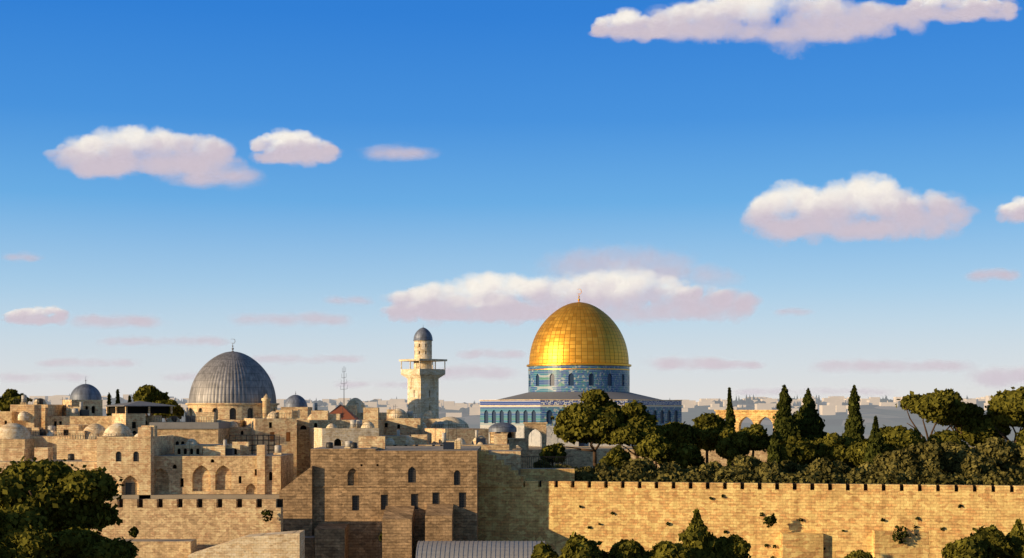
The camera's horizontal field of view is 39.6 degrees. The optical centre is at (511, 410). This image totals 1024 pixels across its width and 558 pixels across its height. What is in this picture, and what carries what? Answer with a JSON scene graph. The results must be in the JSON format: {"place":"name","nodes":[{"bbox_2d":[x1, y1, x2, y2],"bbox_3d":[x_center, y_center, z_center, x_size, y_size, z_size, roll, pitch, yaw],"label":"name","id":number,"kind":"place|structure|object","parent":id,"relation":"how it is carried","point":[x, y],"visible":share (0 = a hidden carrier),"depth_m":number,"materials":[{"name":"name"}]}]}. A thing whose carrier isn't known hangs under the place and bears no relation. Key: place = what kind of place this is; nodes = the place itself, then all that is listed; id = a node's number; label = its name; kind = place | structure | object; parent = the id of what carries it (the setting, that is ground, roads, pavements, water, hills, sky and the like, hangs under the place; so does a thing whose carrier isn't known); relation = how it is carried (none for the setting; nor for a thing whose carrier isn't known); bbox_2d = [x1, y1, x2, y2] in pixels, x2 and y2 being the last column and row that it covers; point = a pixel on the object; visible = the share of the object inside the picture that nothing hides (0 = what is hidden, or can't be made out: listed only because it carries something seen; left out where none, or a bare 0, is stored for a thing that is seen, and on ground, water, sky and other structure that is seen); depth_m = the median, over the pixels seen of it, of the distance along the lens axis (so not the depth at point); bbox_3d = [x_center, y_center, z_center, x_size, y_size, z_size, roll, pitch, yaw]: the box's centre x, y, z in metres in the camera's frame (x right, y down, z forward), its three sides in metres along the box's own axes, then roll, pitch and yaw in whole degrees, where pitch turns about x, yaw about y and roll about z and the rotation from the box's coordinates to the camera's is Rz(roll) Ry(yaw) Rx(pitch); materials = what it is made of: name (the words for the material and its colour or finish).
{"place":"outdoors","nodes":[
{"label":"outdoors","id":0,"kind":"place"},
{"bbox_2d":[0,456,138,557],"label":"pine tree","id":1,"kind":"object","parent":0,"point":[46,523],"depth_m":136.25,"materials":[{"name":"plant"}]},
{"bbox_2d":[261,394,270,417],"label":"small turret","id":2,"kind":"object","parent":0,"point":[265,399],"visible":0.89,"depth_m":283.39,"materials":[{"name":"stone"}]},
{"bbox_2d":[313,486,476,486],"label":"building cornice","id":3,"kind":"structure","parent":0,"point":[394,486],"depth_m":225.38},
{"bbox_2d":[422,428,488,443],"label":"house","id":4,"kind":"structure","parent":0,"point":[467,435],"depth_m":272.46,"materials":[{"name":"beige stone"}]},
{"bbox_2d":[489,450,520,474],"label":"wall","id":5,"kind":"structure","parent":0,"point":[512,458],"depth_m":240.00,"materials":[{"name":"beige stone"}]},
{"bbox_2d":[0,384,1023,468],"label":"pine trees","id":6,"kind":"object","parent":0,"point":[597,417],"depth_m":285.43,"materials":[{"name":"plant"}]},
{"bbox_2d":[0,0,1023,402],"label":"sky","id":7,"kind":"structure","parent":0,"point":[475,140],"materials":[{"name":"blue"}]},
{"bbox_2d":[50,401,1021,441],"bbox_3d":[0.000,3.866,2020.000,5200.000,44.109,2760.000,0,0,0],"label":"hills","id":8,"kind":"structure","parent":0,"point":[892,416],"depth_m":1256.94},
{"bbox_2d":[28,392,993,416],"bbox_3d":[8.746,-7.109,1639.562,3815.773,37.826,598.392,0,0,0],"label":"distant buildings","id":9,"kind":"structure","parent":8,"relation":"on","point":[831,405],"depth_m":1574.87,"materials":[{"name":"stone"}]},
{"bbox_2d":[113,443,974,498],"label":"esplanade terrace","id":10,"kind":"structure","parent":0,"point":[214,496],"depth_m":236.00,"materials":[{"name":"stone"}]},
{"bbox_2d":[57,439,96,458],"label":"house","id":11,"kind":"structure","parent":10,"relation":"on","point":[75,447],"depth_m":249.00,"materials":[{"name":"beige stone"}]},
{"bbox_2d":[83,423,104,438],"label":"dome","id":12,"kind":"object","parent":11,"relation":"on","point":[94,430],"visible":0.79,"depth_m":251.69,"materials":[{"name":"stone"}]},
{"bbox_2d":[103,423,132,436],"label":"dome","id":13,"kind":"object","parent":11,"relation":"on","point":[115,429],"visible":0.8,"depth_m":250.96,"materials":[{"name":"stone"}]},
{"bbox_2d":[112,413,144,434],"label":"building","id":14,"kind":"structure","parent":10,"relation":"on","point":[133,422],"depth_m":257.33,"materials":[{"name":"beige stone"}]},
{"bbox_2d":[97,435,173,498],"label":"house","id":15,"kind":"structure","parent":10,"relation":"on","point":[130,459],"depth_m":236.00,"materials":[{"name":"beige stone"}]},
{"bbox_2d":[125,483,134,494],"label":"house window","id":16,"kind":"structure","parent":15,"relation":"in","point":[129,488],"depth_m":236.75,"materials":[{"name":"glass"}]},
{"bbox_2d":[109,416,161,425],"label":"house","id":17,"kind":"structure","parent":10,"relation":"on","point":[148,419],"depth_m":262.00,"materials":[{"name":"beige stone"}]},
{"bbox_2d":[104,401,174,413],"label":"pavilion","id":18,"kind":"structure","parent":17,"relation":"on","point":[139,407],"depth_m":259.51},
{"bbox_2d":[157,428,229,453],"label":"house","id":19,"kind":"structure","parent":10,"relation":"on","point":[206,436],"depth_m":258.00,"materials":[{"name":"beige stone"}]},
{"bbox_2d":[166,417,180,421],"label":"stone dome","id":20,"kind":"structure","parent":19,"relation":"on","point":[170,420],"depth_m":262.52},
{"bbox_2d":[149,422,229,428],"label":"house roof","id":21,"kind":"structure","parent":19,"relation":"on","point":[191,425],"depth_m":257.70,"materials":[{"name":"concrete"}]},
{"bbox_2d":[175,444,241,454],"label":"gallery","id":22,"kind":"object","parent":10,"relation":"on","point":[182,449],"visible":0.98,"depth_m":243.00,"materials":[{"name":"beige stone"}]},
{"bbox_2d":[186,439,197,444],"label":"stone dome","id":23,"kind":"structure","parent":22,"relation":"on","point":[194,442],"depth_m":244.33,"materials":[{"name":"stone"}]},
{"bbox_2d":[154,454,293,493],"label":"house","id":24,"kind":"structure","parent":10,"relation":"on","point":[202,474],"depth_m":238.50,"materials":[{"name":"beige stone"}]},
{"bbox_2d":[230,435,279,454],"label":"scaffolding","id":25,"kind":"object","parent":24,"relation":"on","point":[257,440],"visible":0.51,"depth_m":246.00,"materials":[{"name":"brown metal"}]},
{"bbox_2d":[217,420,243,426],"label":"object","id":26,"kind":"structure","parent":10,"relation":"on","point":[240,423],"depth_m":273.00,"materials":[{"name":"beige stone"}]},
{"bbox_2d":[229,427,250,443],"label":"house","id":27,"kind":"structure","parent":10,"relation":"on","point":[239,430],"depth_m":268.00,"materials":[{"name":"beige stone"}]},
{"bbox_2d":[230,421,237,426],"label":"stone dome","id":28,"kind":"structure","parent":27,"relation":"on","point":[233,424],"depth_m":268.36,"materials":[{"name":"stone"}]},
{"bbox_2d":[257,445,266,493],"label":"wall buttress","id":29,"kind":"structure","parent":10,"relation":"on","point":[261,452],"depth_m":237.90,"materials":[{"name":"beige stone"}]},
{"bbox_2d":[244,418,296,479],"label":"house","id":30,"kind":"structure","parent":10,"relation":"on","point":[285,430],"depth_m":263.55,"materials":[{"name":"beige stone"}]},
{"bbox_2d":[268,411,275,418],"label":"stone dome","id":31,"kind":"structure","parent":30,"relation":"on","point":[271,415],"depth_m":266.31,"materials":[{"name":"stone"}]},
{"bbox_2d":[281,407,311,419],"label":"lead dome base","id":32,"kind":"object","parent":10,"relation":"on","point":[305,412],"visible":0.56,"depth_m":334.00,"materials":[{"name":"stone"}]},
{"bbox_2d":[284,392,307,406],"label":"lead dome","id":33,"kind":"structure","parent":32,"relation":"on","point":[295,400],"depth_m":335.90,"materials":[{"name":"grey metal"}]},
{"bbox_2d":[297,420,383,476],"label":"house","id":34,"kind":"structure","parent":10,"relation":"on","point":[303,426],"depth_m":272.00,"materials":[{"name":"beige stone"}]},
{"bbox_2d":[309,427,378,467],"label":"white house","id":35,"kind":"structure","parent":10,"relation":"on","point":[320,437],"depth_m":257.57,"materials":[{"name":"stone"}]},
{"bbox_2d":[326,423,336,427],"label":"stone dome","id":36,"kind":"structure","parent":35,"relation":"on","point":[331,425],"depth_m":258.39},
{"bbox_2d":[361,421,374,427],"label":"stone dome","id":37,"kind":"structure","parent":35,"relation":"on","point":[367,426],"depth_m":262.57,"materials":[{"name":"stone"}]},
{"bbox_2d":[329,404,359,419],"bbox_3d":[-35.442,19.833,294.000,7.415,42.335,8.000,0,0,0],"label":"gable roof","id":38,"kind":"structure","parent":10,"relation":"on","point":[344,412],"depth_m":291.89,"materials":[{"name":"tile"}]},
{"bbox_2d":[356,413,362,419],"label":"building","id":39,"kind":"structure","parent":10,"relation":"on","point":[360,416],"depth_m":303.00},
{"bbox_2d":[346,398,365,412],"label":"dome","id":40,"kind":"structure","parent":39,"relation":"on","point":[359,403],"depth_m":304.95,"materials":[{"name":"stone"}]},
{"bbox_2d":[379,435,409,438],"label":"house","id":41,"kind":"structure","parent":10,"relation":"on","point":[388,436],"depth_m":272.32,"materials":[{"name":"beige stone"}]},
{"bbox_2d":[311,446,480,557],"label":"building","id":42,"kind":"structure","parent":10,"relation":"on","point":[360,511],"depth_m":225.50,"materials":[{"name":"stone"}]},
{"bbox_2d":[311,447,378,450],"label":"parapet","id":43,"kind":"object","parent":42,"relation":"on","point":[341,449],"visible":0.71,"depth_m":225.50,"materials":[{"name":"stone"}]},
{"bbox_2d":[382,506,414,557],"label":"buttress","id":44,"kind":"structure","parent":42,"relation":"attached to","point":[398,531],"depth_m":219.00,"materials":[{"name":"stone"}]},
{"bbox_2d":[425,504,452,540],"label":"buttress","id":45,"kind":"structure","parent":42,"relation":"attached to","point":[438,522],"depth_m":220.00,"materials":[{"name":"stone"}]},
{"bbox_2d":[384,418,423,434],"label":"house","id":46,"kind":"structure","parent":10,"relation":"on","point":[404,426],"depth_m":285.00,"materials":[{"name":"beige stone"}]},
{"bbox_2d":[388,408,407,417],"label":"stone dome","id":47,"kind":"structure","parent":46,"relation":"on","point":[398,410],"depth_m":287.67,"materials":[{"name":"stone"}]},
{"bbox_2d":[421,422,426,433],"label":"stone dome","id":48,"kind":"structure","parent":46,"relation":"on","point":[423,424],"depth_m":286.33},
{"bbox_2d":[408,378,438,417],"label":"minaret shaft","id":49,"kind":"object","parent":10,"relation":"on","point":[423,395],"visible":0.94,"depth_m":311.76,"materials":[{"name":"stone"}]},
{"bbox_2d":[399,359,446,377],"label":"minaret balcony","id":50,"kind":"structure","parent":49,"relation":"on","point":[423,373],"depth_m":311.12,"materials":[{"name":"stone"}]},
{"bbox_2d":[414,340,431,368],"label":"minaret lantern","id":51,"kind":"object","parent":50,"relation":"on","point":[422,349],"visible":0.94,"depth_m":311.83,"materials":[{"name":"stone"}]},
{"bbox_2d":[413,328,432,340],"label":"minaret dome","id":52,"kind":"structure","parent":51,"relation":"on","point":[423,334],"depth_m":311.97,"materials":[{"name":"metal"}]},
{"bbox_2d":[424,418,440,427],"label":"house","id":53,"kind":"structure","parent":10,"relation":"on","point":[428,422],"depth_m":304.00,"materials":[{"name":"beige stone"}]},
{"bbox_2d":[423,410,435,418],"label":"stone dome","id":54,"kind":"structure","parent":53,"relation":"on","point":[429,414],"depth_m":305.45,"materials":[{"name":"stone"}]},
{"bbox_2d":[386,444,508,449],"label":"roof parapet","id":55,"kind":"structure","parent":10,"relation":"on","point":[494,446],"depth_m":262.00,"materials":[{"name":"beige stone"}]},
{"bbox_2d":[386,438,395,444],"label":"stone dome","id":56,"kind":"structure","parent":55,"relation":"on","point":[389,441],"depth_m":264.31,"materials":[{"name":"stone"}]},
{"bbox_2d":[405,436,414,443],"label":"stone dome","id":57,"kind":"structure","parent":55,"relation":"on","point":[409,440],"depth_m":265.41,"materials":[{"name":"stone"}]},
{"bbox_2d":[455,438,465,444],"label":"stone dome","id":58,"kind":"structure","parent":55,"relation":"on","point":[463,441],"depth_m":264.47,"materials":[{"name":"stone"}]},
{"bbox_2d":[472,436,488,443],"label":"stone dome","id":59,"kind":"structure","parent":55,"relation":"on","point":[474,441],"depth_m":265.77,"materials":[{"name":"stone"}]},
{"bbox_2d":[105,384,884,468],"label":"trees","id":60,"kind":"object","parent":10,"relation":"on","point":[805,421],"visible":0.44,"depth_m":299.16,"materials":[{"name":"green plant"}]},
{"bbox_2d":[521,456,572,467],"bbox_3d":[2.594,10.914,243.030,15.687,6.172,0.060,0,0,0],"label":"pergola","id":61,"kind":"object","parent":10,"relation":"on","point":[547,456],"visible":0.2,"depth_m":243.00,"materials":[{"name":"grey"}]},
{"bbox_2d":[521,468,574,480],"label":"terrace wall","id":62,"kind":"structure","parent":10,"relation":"on","point":[549,474],"depth_m":238.00,"materials":[{"name":"beige stone"}]},
{"bbox_2d":[512,446,767,468],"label":"platform terrace","id":63,"kind":"structure","parent":10,"relation":"on","point":[579,459],"depth_m":330.00,"materials":[{"name":"beige stone"}]},
{"bbox_2d":[489,432,515,448],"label":"kiosk drum","id":64,"kind":"object","parent":63,"relation":"on","point":[511,434],"visible":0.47,"depth_m":335.30,"materials":[{"name":"beige stone"}]},
{"bbox_2d":[489,422,516,431],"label":"dome","id":65,"kind":"structure","parent":64,"relation":"on","point":[502,427],"depth_m":334.52,"materials":[{"name":"metal"}]},
{"bbox_2d":[509,440,525,452],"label":"stone arch","id":66,"kind":"structure","parent":63,"relation":"on","point":[519,443],"depth_m":318.00,"materials":[{"name":"beige stone"}]},
{"bbox_2d":[507,438,526,439],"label":"ledge","id":67,"kind":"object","parent":66,"relation":"on","point":[516,438],"depth_m":317.75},
{"bbox_2d":[524,424,545,452],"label":"stone arch","id":68,"kind":"structure","parent":63,"relation":"on","point":[529,428],"depth_m":322.00,"materials":[{"name":"beige stone"}]},
{"bbox_2d":[523,422,546,423],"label":"qanatir gate cornice","id":69,"kind":"structure","parent":68,"relation":"on","point":[534,422],"depth_m":321.75,"materials":[{"name":"stone"}]},
{"bbox_2d":[480,400,681,445],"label":"building wall","id":70,"kind":"structure","parent":63,"relation":"on","point":[539,411],"depth_m":363.82,"materials":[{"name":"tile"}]},
{"bbox_2d":[497,392,660,399],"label":"roof","id":71,"kind":"structure","parent":70,"relation":"on","point":[568,395],"depth_m":370.37,"materials":[{"name":"metal"}]},
{"bbox_2d":[528,365,629,391],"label":"dome drum","id":72,"kind":"object","parent":71,"relation":"on","point":[574,380],"visible":0.81,"depth_m":373.08,"materials":[{"name":"tile"}]},
{"bbox_2d":[529,302,628,363],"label":"golden dome","id":73,"kind":"structure","parent":72,"relation":"on","point":[578,332],"depth_m":375.26,"materials":[{"name":"metal"}]},
{"bbox_2d":[527,363,630,370],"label":"dome cornice","id":74,"kind":"structure","parent":72,"relation":"attached to","point":[563,364],"depth_m":372.99,"materials":[{"name":"metal"}]},
{"bbox_2d":[479,399,681,405],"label":"octagon cornice","id":75,"kind":"structure","parent":70,"relation":"attached to","point":[573,399],"depth_m":365.86,"materials":[{"name":"stone"}]},
{"bbox_2d":[716,411,775,431],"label":"stone arcade","id":76,"kind":"object","parent":63,"relation":"on","point":[757,417],"visible":0.43,"depth_m":334.55,"materials":[{"name":"beige stone"}]},
{"bbox_2d":[533,437,1023,484],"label":"olive trees","id":77,"kind":"object","parent":10,"relation":"on","point":[994,461],"depth_m":247.14,"materials":[{"name":"plant"}]},
{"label":"house","id":78,"kind":"object","parent":10,"relation":"on","visible":0},
{"bbox_2d":[431,417,468,427],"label":"stone dome","id":79,"kind":"structure","parent":78,"relation":"on","point":[451,420],"depth_m":295.56,"materials":[{"name":"stone"}]},
{"bbox_2d":[714,410,777,410],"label":"qanatir cornice","id":80,"kind":"structure","parent":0,"point":[748,410],"depth_m":334.30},
{"bbox_2d":[539,412,1023,468],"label":"trees","id":81,"kind":"object","parent":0,"point":[682,445],"depth_m":282.73,"materials":[{"name":"plant"}]},
{"label":"ground","id":82,"kind":"structure","parent":0,"visible":0},
{"bbox_2d":[0,411,14,426],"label":"house","id":83,"kind":"structure","parent":82,"relation":"on","point":[6,417],"depth_m":266.00,"materials":[{"name":"beige stone"}]},
{"bbox_2d":[0,438,33,458],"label":"house","id":84,"kind":"structure","parent":82,"relation":"on","point":[28,444],"depth_m":247.00,"materials":[{"name":"beige stone"}]},
{"bbox_2d":[0,423,31,438],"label":"stone dome","id":85,"kind":"structure","parent":84,"relation":"on","point":[13,431],"depth_m":250.10,"materials":[{"name":"stone"}]},
{"bbox_2d":[26,405,40,426],"bbox_3d":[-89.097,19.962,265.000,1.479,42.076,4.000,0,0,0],"label":"house","id":86,"kind":"structure","parent":82,"relation":"on","point":[33,412],"depth_m":263.00,"materials":[{"name":"beige stone"}]},
{"bbox_2d":[18,411,28,419],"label":"stone dome","id":87,"kind":"structure","parent":86,"relation":"attached to","point":[23,415],"depth_m":262.27,"materials":[{"name":"stone"}]},
{"bbox_2d":[10,404,63,428],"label":"house","id":88,"kind":"structure","parent":82,"relation":"on","point":[50,410],"depth_m":268.00,"materials":[{"name":"beige stone"}]},
{"bbox_2d":[0,459,96,472],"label":"house","id":89,"kind":"structure","parent":82,"relation":"on","point":[80,463],"depth_m":238.00,"materials":[{"name":"beige stone"}]},
{"bbox_2d":[0,395,506,460],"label":"buildings","id":90,"kind":"structure","parent":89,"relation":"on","point":[44,453],"depth_m":257.41,"materials":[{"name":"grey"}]},
{"bbox_2d":[30,435,70,458],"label":"house","id":91,"kind":"structure","parent":82,"relation":"on","point":[45,441],"depth_m":252.00,"materials":[{"name":"beige stone"}]},
{"bbox_2d":[47,431,56,435],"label":"stone dome","id":92,"kind":"structure","parent":91,"relation":"on","point":[51,433],"depth_m":254.30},
{"bbox_2d":[57,425,87,435],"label":"house","id":93,"kind":"structure","parent":82,"relation":"on","point":[71,427],"depth_m":254.00,"materials":[{"name":"beige stone"}]},
{"bbox_2d":[45,416,108,432],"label":"house","id":94,"kind":"structure","parent":82,"relation":"on","point":[55,421],"depth_m":266.00,"materials":[{"name":"beige stone"}]},
{"bbox_2d":[63,400,102,415],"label":"building","id":95,"kind":"structure","parent":82,"relation":"on","point":[94,407],"depth_m":274.25,"materials":[{"name":"beige stone"}]},
{"bbox_2d":[70,380,101,399],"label":"lead dome","id":96,"kind":"structure","parent":95,"relation":"on","point":[85,391],"depth_m":274.42,"materials":[{"name":"metal"}]},
{"bbox_2d":[111,539,196,557],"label":"wall","id":97,"kind":"structure","parent":82,"relation":"on","point":[166,548],"depth_m":209.00,"materials":[{"name":"beige stone"}]},
{"bbox_2d":[90,499,282,550],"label":"city wall","id":98,"kind":"structure","parent":82,"relation":"on","point":[206,523],"depth_m":215.00,"materials":[{"name":"beige stone"}]},
{"bbox_2d":[188,530,304,557],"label":"ramp wall","id":99,"kind":"structure","parent":82,"relation":"on","point":[287,544],"depth_m":204.00,"materials":[{"name":"stone"}]},
{"bbox_2d":[279,466,312,535],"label":"buttress","id":100,"kind":"structure","parent":82,"relation":"on","point":[296,495],"depth_m":224.50,"materials":[{"name":"stone"}]},
{"bbox_2d":[305,536,314,557],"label":"stone pillar","id":101,"kind":"structure","parent":82,"relation":"on","point":[309,546],"depth_m":221.00,"materials":[{"name":"stone"}]},
{"bbox_2d":[315,523,347,557],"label":"buttress","id":102,"kind":"structure","parent":82,"relation":"on","point":[331,540],"depth_m":220.50,"materials":[{"name":"stone"}]},
{"bbox_2d":[416,541,544,557],"bbox_3d":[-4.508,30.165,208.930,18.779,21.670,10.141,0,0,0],"label":"corrugated roof","id":103,"kind":"structure","parent":82,"relation":"on","point":[474,549],"depth_m":206.90,"materials":[{"name":"metal"}]},
{"bbox_2d":[478,480,1023,557],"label":"wall","id":104,"kind":"structure","parent":82,"relation":"on","point":[553,514],"depth_m":225.45,"materials":[{"name":"beige stone"}]},
{"bbox_2d":[478,450,525,486],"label":"stepped wall","id":105,"kind":"structure","parent":104,"relation":"on","point":[493,471],"depth_m":233.18,"materials":[{"name":"beige stone"}]},
{"bbox_2d":[128,494,974,557],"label":"wall plants","id":106,"kind":"object","parent":104,"relation":"on","point":[771,520],"depth_m":219.19,"materials":[{"name":"green plant"}]},
{"bbox_2d":[780,531,822,557],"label":"buttress wall","id":107,"kind":"structure","parent":104,"relation":"attached to","point":[801,544],"depth_m":222.00,"materials":[{"name":"beige stone"}]},
{"bbox_2d":[872,530,928,557],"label":"buttress wall","id":108,"kind":"structure","parent":104,"relation":"attached to","point":[884,545],"depth_m":220.00,"materials":[{"name":"beige stone"}]},
{"bbox_2d":[531,508,1023,557],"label":"trees","id":109,"kind":"object","parent":82,"relation":"on","point":[697,539],"visible":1,"depth_m":200.45,"materials":[{"name":"plant"}]},
{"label":"aqsa mosque","id":110,"kind":"object","parent":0,"visible":0},
{"bbox_2d":[188,405,276,421],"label":"dome drum","id":111,"kind":"object","parent":110,"relation":"on","point":[233,412],"visible":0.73,"depth_m":282.76,"materials":[{"name":"beige stone"}]},
{"bbox_2d":[185,403,279,404],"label":"dome cornice","id":112,"kind":"structure","parent":111,"relation":"on","point":[229,403],"depth_m":282.62,"materials":[{"name":"stone"}]},
{"bbox_2d":[189,339,275,402],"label":"dome","id":113,"kind":"structure","parent":111,"relation":"on","point":[232,376],"depth_m":284.84,"materials":[{"name":"metal"}]}
]}

